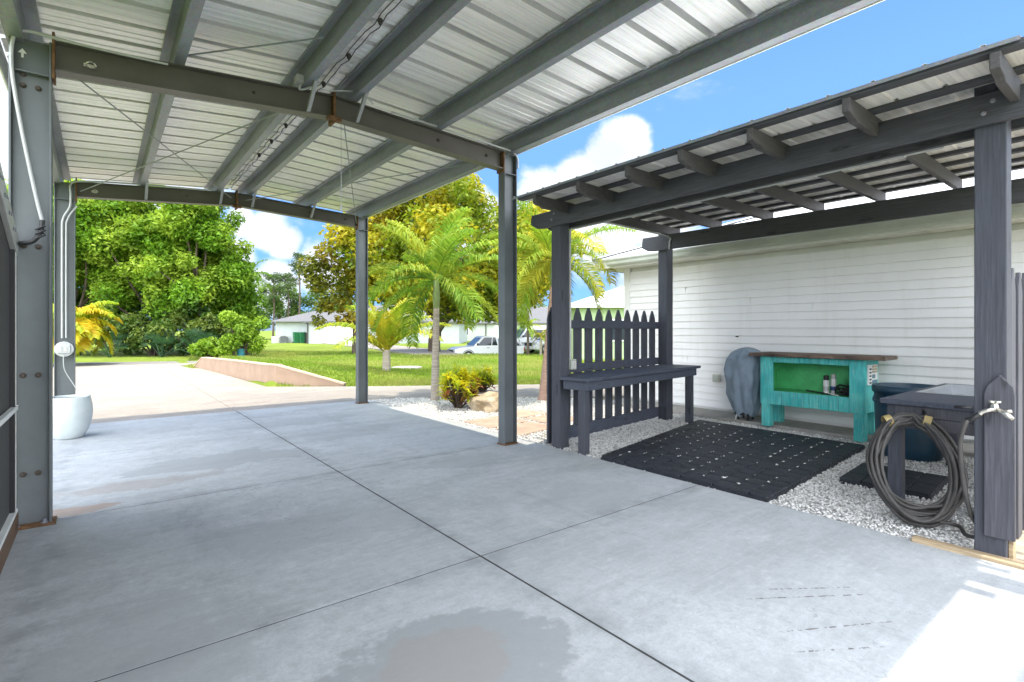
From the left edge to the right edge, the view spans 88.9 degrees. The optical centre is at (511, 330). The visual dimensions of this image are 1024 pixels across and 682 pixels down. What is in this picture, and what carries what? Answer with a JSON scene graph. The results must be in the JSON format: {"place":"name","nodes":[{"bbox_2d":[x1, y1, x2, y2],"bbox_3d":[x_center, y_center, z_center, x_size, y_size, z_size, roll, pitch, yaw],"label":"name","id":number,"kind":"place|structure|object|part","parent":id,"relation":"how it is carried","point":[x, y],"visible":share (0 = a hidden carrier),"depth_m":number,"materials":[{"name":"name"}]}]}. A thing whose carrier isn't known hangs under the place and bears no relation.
{"place":"outdoors","nodes":[
{"label":"outdoors","id":0,"kind":"place"},
{"bbox_2d":[53,361,196,366],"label":"street","id":1,"kind":"structure","parent":0,"point":[79,364],"depth_m":20.61,"materials":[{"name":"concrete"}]},
{"bbox_2d":[109,331,275,338],"bbox_3d":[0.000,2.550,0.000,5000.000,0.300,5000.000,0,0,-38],"label":"ground","id":2,"kind":"structure","parent":0,"point":[266,334],"depth_m":385.01,"materials":[{"name":"green plant"}]},
{"bbox_2d":[53,363,394,423],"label":"driveway","id":3,"kind":"structure","parent":0,"point":[128,392],"depth_m":10.74,"materials":[{"name":"concrete"}]},
{"bbox_2d":[76,338,603,386],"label":"lawn","id":4,"kind":"structure","parent":0,"point":[176,356],"depth_m":27.27,"materials":[{"name":"green plant"}]},
{"bbox_2d":[4,178,145,354],"bbox_3d":[-23.531,-3.340,27.910,7.379,9.995,5.731,0,0,-38],"label":"oak tree","id":5,"kind":"object","parent":4,"relation":"on","point":[83,215],"visible":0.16,"depth_m":27.34,"materials":[{"name":"green plant"}]},
{"bbox_2d":[53,243,108,300],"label":"oak tree","id":6,"kind":"object","parent":4,"relation":"on","point":[82,288],"depth_m":30.58,"materials":[{"name":"green plant"}]},
{"bbox_2d":[53,300,122,362],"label":"palm tree","id":7,"kind":"object","parent":4,"relation":"on","point":[89,328],"visible":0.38,"depth_m":19.60,"materials":[{"name":"yellow plant"}]},
{"bbox_2d":[91,332,131,356],"bbox_3d":[-19.467,0.626,25.401,2.668,1.471,2.243,0,0,23],"label":"saw palmetto","id":8,"kind":"object","parent":4,"relation":"on","point":[119,344],"visible":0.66,"depth_m":25.51,"materials":[{"name":"green plant"}]},
{"bbox_2d":[84,300,152,355],"bbox_3d":[-20.517,-0.027,26.679,3.558,2.998,3.703,0,0,20],"label":"roadside shrub","id":9,"kind":"object","parent":4,"relation":"on","point":[126,351],"visible":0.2,"depth_m":26.73,"materials":[{"name":"green plant"}]},
{"bbox_2d":[76,184,213,353],"bbox_3d":[-19.859,-3.372,28.818,6.675,10.091,5.395,0,0,-38],"label":"oak tree","id":10,"kind":"object","parent":4,"relation":"on","point":[132,237],"visible":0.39,"depth_m":27.28,"materials":[{"name":"green plant"}]},
{"bbox_2d":[107,310,190,355],"bbox_3d":[-18.423,0.187,26.758,3.703,2.585,2.316,0,0,-38],"label":"roadside shrub","id":11,"kind":"object","parent":4,"relation":"on","point":[136,338],"visible":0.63,"depth_m":26.29,"materials":[{"name":"green plant"}]},
{"bbox_2d":[142,330,187,356],"bbox_3d":[-17.302,0.602,25.707,2.250,1.519,2.428,0,0,-2],"label":"saw palmetto","id":12,"kind":"object","parent":4,"relation":"on","point":[163,340],"visible":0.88,"depth_m":25.64,"materials":[{"name":"green plant"}]},
{"bbox_2d":[146,300,217,355],"bbox_3d":[-16.605,-0.065,27.087,1.943,3.088,4.114,0,0,44],"label":"roadside shrub","id":13,"kind":"object","parent":4,"relation":"on","point":[180,316],"visible":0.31,"depth_m":26.68,"materials":[{"name":"green plant"}]},
{"bbox_2d":[122,186,260,350],"bbox_3d":[-17.166,-2.952,28.267,6.360,9.234,4.753,0,0,-38],"label":"oak tree","id":14,"kind":"object","parent":4,"relation":"on","point":[234,270],"visible":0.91,"depth_m":27.48,"materials":[{"name":"green plant"}]},
{"bbox_2d":[173,326,220,355],"bbox_3d":[-15.381,0.575,25.504,2.133,1.572,2.430,0,0,-38],"label":"saw palmetto","id":15,"kind":"object","parent":4,"relation":"on","point":[197,338],"visible":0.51,"depth_m":25.19,"materials":[{"name":"green plant"}]},
{"bbox_2d":[182,312,235,344],"bbox_3d":[-15.505,0.259,27.124,2.519,2.438,2.895,0,0,39],"label":"roadside shrub","id":16,"kind":"object","parent":4,"relation":"on","point":[207,324],"visible":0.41,"depth_m":26.32,"materials":[{"name":"green plant"}]},
{"bbox_2d":[187,336,233,356],"bbox_3d":[-14.373,0.890,24.800,1.936,1.180,1.711,0,0,-38],"label":"roadside shrub","id":17,"kind":"object","parent":4,"relation":"on","point":[207,345],"visible":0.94,"depth_m":24.50,"materials":[{"name":"green plant"}]},
{"bbox_2d":[189,254,267,324],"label":"oak tree","id":18,"kind":"object","parent":4,"relation":"on","point":[260,303],"visible":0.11,"depth_m":29.82,"materials":[{"name":"green plant"}]},
{"bbox_2d":[215,316,247,355],"bbox_3d":[-14.601,0.275,27.441,1.582,2.376,2.108,0,0,8],"label":"roadside shrub","id":19,"kind":"object","parent":4,"relation":"on","point":[224,329],"visible":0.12,"depth_m":26.71,"materials":[{"name":"green plant"}]},
{"bbox_2d":[237,349,244,356],"bbox_3d":[-13.300,1.110,25.600,0.420,0.420,0.410,0,0,-38],"label":"bucket","id":20,"kind":"object","parent":4,"relation":"on","point":[240,352],"visible":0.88,"depth_m":25.44,"materials":[{"name":"teal plastic"}]},
{"bbox_2d":[214,310,270,354],"bbox_3d":[-13.249,0.230,25.626,2.447,2.480,2.178,0,0,-38],"label":"roadside shrub","id":21,"kind":"object","parent":4,"relation":"on","point":[247,332],"visible":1,"depth_m":25.23,"materials":[{"name":"green plant"}]},
{"bbox_2d":[245,259,271,354],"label":"cabbage palm","id":22,"kind":"object","parent":4,"relation":"on","point":[259,290],"visible":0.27,"depth_m":31.37,"materials":[{"name":"green plant"}]},
{"bbox_2d":[252,283,272,318],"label":"broadleaf tree","id":23,"kind":"object","parent":4,"relation":"on","point":[268,313],"visible":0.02,"depth_m":88.24,"materials":[{"name":"green plant"}]},
{"bbox_2d":[194,357,345,386],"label":"retaining wall","id":24,"kind":"structure","parent":4,"relation":"on","point":[245,370],"depth_m":12.46,"materials":[{"name":"pink paint"}]},
{"bbox_2d":[261,273,288,335],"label":"pine tree","id":25,"kind":"object","parent":4,"relation":"on","point":[273,297],"visible":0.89,"depth_m":81.91,"materials":[{"name":"green plant"}]},
{"bbox_2d":[271,336,279,342],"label":"air conditioner","id":26,"kind":"object","parent":4,"relation":"on","point":[274,339],"visible":0.83,"depth_m":61.27,"materials":[{"name":"metal"}]},
{"bbox_2d":[255,282,309,330],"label":"broadleaf tree","id":27,"kind":"object","parent":4,"relation":"on","point":[279,309],"visible":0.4,"depth_m":87.25,"materials":[{"name":"green plant"}]},
{"bbox_2d":[279,336,287,342],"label":"air conditioner","id":28,"kind":"object","parent":4,"relation":"on","point":[283,339],"visible":0.83,"depth_m":61.30,"materials":[{"name":"grey paint"}]},
{"bbox_2d":[269,272,301,316],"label":"pine tree","id":29,"kind":"object","parent":4,"relation":"on","point":[290,286],"visible":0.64,"depth_m":83.94,"materials":[{"name":"green plant"}]},
{"bbox_2d":[292,332,298,342],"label":"wheelie bin","id":30,"kind":"object","parent":4,"relation":"on","point":[295,337],"visible":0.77,"depth_m":61.18,"materials":[{"name":"green plastic"}]},
{"bbox_2d":[283,251,307,314],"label":"pine tree","id":31,"kind":"object","parent":4,"relation":"on","point":[297,255],"visible":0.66,"depth_m":74.91,"materials":[{"name":"green plant"}]},
{"bbox_2d":[299,332,304,342],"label":"wheelie bin","id":32,"kind":"object","parent":4,"relation":"on","point":[301,337],"visible":0.74,"depth_m":61.17,"materials":[{"name":"green plastic"}]},
{"bbox_2d":[282,290,327,317],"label":"broadleaf tree","id":33,"kind":"object","parent":4,"relation":"on","point":[293,309],"visible":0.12,"depth_m":88.68,"materials":[{"name":"green plant"}]},
{"bbox_2d":[308,281,337,304],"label":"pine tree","id":34,"kind":"object","parent":4,"relation":"on","point":[317,294],"visible":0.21,"depth_m":85.41,"materials":[{"name":"green plant"}]},
{"bbox_2d":[317,297,355,309],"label":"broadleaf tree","id":35,"kind":"object","parent":4,"relation":"on","point":[337,308],"visible":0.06,"depth_m":86.51,"materials":[{"name":"green plant"}]},
{"bbox_2d":[295,207,405,353],"bbox_3d":[-9.953,-3.330,33.128,7.270,10.069,3.721,0,0,-19],"label":"flowering tree","id":36,"kind":"object","parent":4,"relation":"on","point":[323,266],"visible":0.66,"depth_m":32.25,"materials":[{"name":"green plant"}]},
{"bbox_2d":[271,305,466,343],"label":"neighbour house","id":37,"kind":"structure","parent":4,"relation":"on","point":[453,334],"depth_m":60.00,"materials":[{"name":"grey"}]},
{"bbox_2d":[324,326,352,342],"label":"garage door","id":38,"kind":"structure","parent":37,"relation":"in","point":[329,332],"depth_m":59.95,"materials":[{"name":"white paint"}]},
{"bbox_2d":[314,297,451,370],"bbox_3d":[-3.600,0.106,15.424,3.996,2.389,3.551,0,0,-38],"label":"palm tree","id":39,"kind":"object","parent":4,"relation":"on","point":[388,337],"visible":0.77,"depth_m":15.03,"materials":[{"name":"green plant"}]},
{"bbox_2d":[391,366,421,368],"bbox_3d":[-3.750,1.324,18.600,1.100,0.050,1.100,0,0,-38],"label":"utility cover","id":40,"kind":"object","parent":4,"relation":"on","point":[415,367],"visible":0.76,"depth_m":18.37,"materials":[{"name":"concrete"}]},
{"bbox_2d":[368,206,519,400],"bbox_3d":[-1.345,-0.433,9.796,3.004,3.669,3.374,0,0,-38],"label":"palm tree","id":41,"kind":"object","parent":4,"relation":"on","point":[441,258],"visible":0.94,"depth_m":9.62,"materials":[{"name":"green plant"}]},
{"bbox_2d":[318,173,584,351],"bbox_3d":[-3.066,-4.436,34.987,18.020,13.783,14.378,0,0,-38],"label":"flowering tree","id":42,"kind":"object","parent":4,"relation":"on","point":[421,218],"visible":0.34,"depth_m":31.66,"materials":[{"name":"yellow plant"}]},
{"bbox_2d":[464,307,547,340],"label":"neighbour house","id":43,"kind":"structure","parent":4,"relation":"on","point":[483,328],"depth_m":76.00,"materials":[{"name":"grey"}]},
{"bbox_2d":[494,325,497,338],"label":"door","id":44,"kind":"structure","parent":43,"relation":"in","point":[495,326],"depth_m":75.95,"materials":[{"name":"white paint"}]},
{"bbox_2d":[530,325,545,328],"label":"garage door","id":45,"kind":"structure","parent":43,"relation":"in","point":[542,326],"depth_m":75.95,"materials":[{"name":"white paint"}]},
{"bbox_2d":[517,318,543,355],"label":"palm tree","id":46,"kind":"object","parent":4,"relation":"on","point":[528,330],"visible":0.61,"depth_m":30.93,"materials":[{"name":"green plant"}]},
{"bbox_2d":[519,296,543,328],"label":"broadleaf tree","id":47,"kind":"object","parent":4,"relation":"on","point":[535,307],"visible":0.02,"depth_m":43.73,"materials":[{"name":"green plant"}]},
{"bbox_2d":[517,328,545,344],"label":"sport utility vehicle","id":48,"kind":"object","parent":4,"relation":"on","point":[522,336],"visible":0.07,"depth_m":41.03,"materials":[{"name":"white paint"}]},
{"bbox_2d":[521,338,544,352],"bbox_3d":[3.007,1.008,40.018,4.680,1.417,2.180,0,0,-38],"label":"parked car","id":49,"kind":"object","parent":4,"relation":"on","point":[536,344],"visible":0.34,"depth_m":38.43,"materials":[{"name":"white paint"}]},
{"bbox_2d":[530,329,545,354],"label":"palm tree","id":50,"kind":"object","parent":4,"relation":"on","point":[540,336],"visible":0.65,"depth_m":31.44,"materials":[{"name":"green plant"}]},
{"bbox_2d":[477,200,638,401],"bbox_3d":[0.824,-0.567,10.037,3.321,3.991,2.983,0,0,6],"label":"palm tree","id":51,"kind":"object","parent":4,"relation":"on","point":[527,287],"visible":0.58,"depth_m":9.76,"materials":[{"name":"green plant"}]},
{"bbox_2d":[571,286,623,359],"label":"neighbour house","id":52,"kind":"structure","parent":4,"relation":"on","point":[613,302],"depth_m":27.00,"materials":[{"name":"white"}]},
{"bbox_2d":[612,319,623,340],"bbox_3d":[5.500,0.000,26.963,1.360,1.160,0.066,0,0,0],"label":"window","id":53,"kind":"structure","parent":52,"relation":"in","point":[612,319],"depth_m":26.93,"materials":[{"name":"grey glass"}]},
{"bbox_2d":[372,397,973,548],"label":"gravel","id":54,"kind":"structure","parent":4,"relation":"on","point":[423,406],"depth_m":4.92,"materials":[{"name":"white gravel"}]},
{"bbox_2d":[437,362,479,407],"bbox_3d":[-0.886,0.936,8.787,0.818,0.789,0.917,0,0,1],"label":"croton shrub","id":55,"kind":"object","parent":54,"relation":"on","point":[458,391],"visible":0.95,"depth_m":8.65,"materials":[{"name":"yellow plant"}]},
{"bbox_2d":[467,391,497,413],"bbox_3d":[-0.330,1.183,8.688,0.761,0.314,0.770,0,0,-38],"label":"boulder","id":56,"kind":"object","parent":54,"relation":"on","point":[486,402],"visible":0.48,"depth_m":8.40,"materials":[{"name":"beige stone"}]},
{"bbox_2d":[468,364,497,391],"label":"croton shrub","id":57,"kind":"object","parent":54,"relation":"on","point":[484,380],"visible":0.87,"depth_m":10.94,"materials":[{"name":"yellow plant"}]},
{"bbox_2d":[465,416,526,429],"bbox_3d":[-0.237,1.313,7.440,0.625,0.034,0.785,0,0,44],"label":"stepping stone","id":58,"kind":"object","parent":54,"relation":"on","point":[489,422],"visible":0.5,"depth_m":7.41,"materials":[{"name":"beige stone"}]},
{"bbox_2d":[495,421,546,436],"bbox_3d":[0.163,1.313,6.934,0.532,0.034,0.859,0,0,41],"label":"stepping stone","id":59,"kind":"object","parent":54,"relation":"on","point":[527,428],"visible":0.5,"depth_m":6.88,"materials":[{"name":"beige stone"}]},
{"bbox_2d":[517,409,546,418],"bbox_3d":[0.139,1.313,8.150,0.636,0.034,0.562,0,0,-44],"label":"stepping stone","id":60,"kind":"object","parent":54,"relation":"on","point":[522,413],"visible":0.52,"depth_m":8.12,"materials":[{"name":"beige stone"}]},
{"bbox_2d":[524,415,572,423],"bbox_3d":[0.604,1.313,7.665,0.654,0.034,0.620,0,0,-44],"label":"stepping stone","id":61,"kind":"object","parent":54,"relation":"on","point":[542,419],"visible":0.2,"depth_m":7.66,"materials":[{"name":"beige stone"}]},
{"bbox_2d":[547,307,657,443],"bbox_3d":[1.274,0.503,6.803,0.060,1.573,2.477,0,0,44],"label":"picket fence","id":62,"kind":"object","parent":54,"relation":"on","point":[588,324],"visible":0.78,"depth_m":6.80,"materials":[{"name":"grey wood"}]},
{"bbox_2d":[560,364,700,455],"bbox_3d":[1.538,0.909,6.550,0.520,0.821,2.760,0,0,43],"label":"workbench","id":63,"kind":"object","parent":54,"relation":"on","point":[584,384],"visible":0.88,"depth_m":5.93,"materials":[{"name":"grey wood"}]},
{"bbox_2d":[601,420,864,501],"bbox_3d":[2.291,1.291,5.670,2.695,0.058,2.259,0,0,-38],"label":"rubber mat","id":64,"kind":"object","parent":54,"relation":"on","point":[788,473],"visible":0.99,"depth_m":5.22,"materials":[{"name":"black rubber"}]},
{"bbox_2d":[512,35,1023,559],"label":"pergola","id":65,"kind":"object","parent":54,"relation":"on","point":[952,121],"visible":0.98,"depth_m":3.80,"materials":[{"name":"grey wood"}]},
{"bbox_2d":[954,400,1013,420],"bbox_3d":[2.660,0.457,2.935,0.102,0.128,0.252,0,0,-38],"label":"water faucet","id":66,"kind":"object","parent":65,"relation":"attached to","point":[994,406],"visible":1,"depth_m":2.90,"materials":[{"name":"silver metal"}]},
{"bbox_2d":[749,352,897,441],"bbox_3d":[3.869,0.799,6.566,0.545,1.002,1.550,0,0,-38],"label":"workbench","id":67,"kind":"object","parent":54,"relation":"on","point":[788,378],"visible":0.98,"depth_m":6.58,"materials":[{"name":"teal wood"}]},
{"bbox_2d":[823,375,828,392],"bbox_3d":[3.887,0.675,6.453,0.067,0.235,0.067,0,0,-38],"label":"spray can","id":68,"kind":"object","parent":67,"relation":"on","point":[826,383],"visible":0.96,"depth_m":6.43,"materials":[{"name":"white metal"}]},
{"bbox_2d":[806,384,848,395],"bbox_3d":[3.951,0.727,6.410,0.180,0.133,0.601,0,0,-38],"label":"power cord","id":69,"kind":"object","parent":67,"relation":"on","point":[844,391],"visible":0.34,"depth_m":6.34,"materials":[{"name":"black plastic"}]},
{"bbox_2d":[830,374,836,393],"bbox_3d":[3.976,0.668,6.453,0.067,0.250,0.067,0,0,-38],"label":"spray can","id":70,"kind":"object","parent":67,"relation":"on","point":[833,382],"visible":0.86,"depth_m":6.43,"materials":[{"name":"white metal"}]},
{"bbox_2d":[839,463,947,500],"bbox_3d":[3.296,1.291,4.508,0.760,0.057,0.690,0,0,-38],"label":"rubber mat","id":71,"kind":"object","parent":54,"relation":"on","point":[920,485],"visible":0.58,"depth_m":4.40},
{"bbox_2d":[871,382,942,462],"bbox_3d":[4.141,0.945,5.437,0.691,0.740,0.652,0,0,-38],"label":"plastic barrel","id":72,"kind":"object","parent":54,"relation":"on","point":[920,445],"visible":0.49,"depth_m":5.22,"materials":[{"name":"blue plastic"}]},
{"bbox_2d":[865,412,973,538],"bbox_3d":[2.813,0.903,3.447,0.529,0.794,0.983,0,0,-1],"label":"garden hose","id":73,"kind":"object","parent":54,"relation":"on","point":[941,511],"visible":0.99,"depth_m":3.54,"materials":[{"name":"rubber"}]},
{"bbox_2d":[880,383,973,498],"bbox_3d":[3.747,0.919,4.310,1.875,0.802,0.680,0,0,-38],"label":"sink table","id":74,"kind":"object","parent":54,"relation":"on","point":[937,403],"visible":0.48,"depth_m":3.96,"materials":[{"name":"grey wood"}]},
{"bbox_2d":[613,398,973,457],"bbox_3d":[5.330,1.300,5.006,0.450,0.120,11.250,0,0,-38],"label":"house footing","id":75,"kind":"object","parent":4,"relation":"on","point":[847,433],"visible":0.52,"depth_m":6.96,"materials":[{"name":"concrete"}]},
{"bbox_2d":[724,347,760,420],"bbox_3d":[3.298,0.750,7.386,0.522,1.022,0.572,0,0,-38],"label":"covered grill","id":76,"kind":"object","parent":75,"relation":"on","point":[742,372],"visible":0.9,"depth_m":7.22,"materials":[{"name":"grey fabric"}]},
{"bbox_2d":[323,343,457,354],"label":"neighbour driveway","id":77,"kind":"structure","parent":0,"point":[404,350],"depth_m":37.35,"materials":[{"name":"concrete"}]},
{"bbox_2d":[447,336,524,354],"bbox_3d":[-1.900,1.278,37.600,5.360,1.736,2.200,0,0,-24],"label":"pickup truck","id":78,"kind":"object","parent":77,"relation":"on","point":[482,344],"visible":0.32,"depth_m":36.73,"materials":[{"name":"white paint"}]},
{"bbox_3d":[-1.934,0.790,36.688,1.169,0.560,0.128,0,0,-24],"label":"side window","id":79,"kind":"part","parent":78,"relation":"part of","materials":[{"name":"grey glass"}]},
{"bbox_3d":[-1.235,0.790,36.999,0.427,0.560,0.128,0,0,-24],"label":"side window","id":80,"kind":"part","parent":78,"relation":"part of","materials":[{"name":"black glass"}]},
{"bbox_2d":[188,350,623,386],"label":"lawn grass","id":81,"kind":"structure","parent":0,"point":[325,363],"depth_m":17.92,"materials":[{"name":"green plant"}]},
{"bbox_2d":[348,384,623,399],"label":"garden path","id":82,"kind":"structure","parent":0,"point":[526,391],"depth_m":11.10,"materials":[{"name":"concrete"}]},
{"bbox_2d":[0,400,1023,681],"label":"concrete slab","id":83,"kind":"structure","parent":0,"point":[692,582],"depth_m":2.79,"materials":[{"name":"grey concrete"}]},
{"bbox_2d":[0,163,18,573],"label":"screen wall","id":84,"kind":"structure","parent":83,"relation":"on","point":[9,240],"depth_m":3.19,"materials":[{"name":"grey metal"}]},
{"bbox_2d":[53,394,92,439],"bbox_3d":[-5.361,1.050,6.304,0.469,0.500,0.466,0,0,-38],"label":"flower pot","id":85,"kind":"object","parent":83,"relation":"on","point":[72,416],"visible":0.78,"depth_m":6.17,"materials":[{"name":"ceramic"}]},
{"bbox_2d":[0,0,884,529],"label":"carport","id":86,"kind":"object","parent":83,"relation":"on","point":[358,112],"visible":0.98,"depth_m":4.37,"materials":[{"name":"grey paint"}]},
{"bbox_2d":[0,0,1023,330],"label":"sky","id":87,"kind":"structure","parent":0,"point":[887,38],"materials":[{"name":"blue"}]},
{"bbox_2d":[592,169,1023,443],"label":"house","id":88,"kind":"structure","parent":0,"point":[902,290],"depth_m":6.82,"materials":[{"name":"plastic"}]},
{"bbox_2d":[1016,529,1023,561],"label":"sandy ground","id":89,"kind":"structure","parent":0,"point":[1020,549],"depth_m":3.15,"materials":[{"name":"soil"}]},
{"bbox_2d":[911,535,1023,569],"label":"edging board","id":90,"kind":"object","parent":89,"relation":"on","point":[1013,563],"visible":0.67,"depth_m":3.01,"materials":[{"name":"beige wood"}]},
{"bbox_2d":[1011,268,1023,538],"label":"picket fence","id":91,"kind":"object","parent":89,"relation":"on","point":[1017,333],"visible":0.56,"depth_m":3.29,"materials":[{"name":"grey wood"}]}
]}

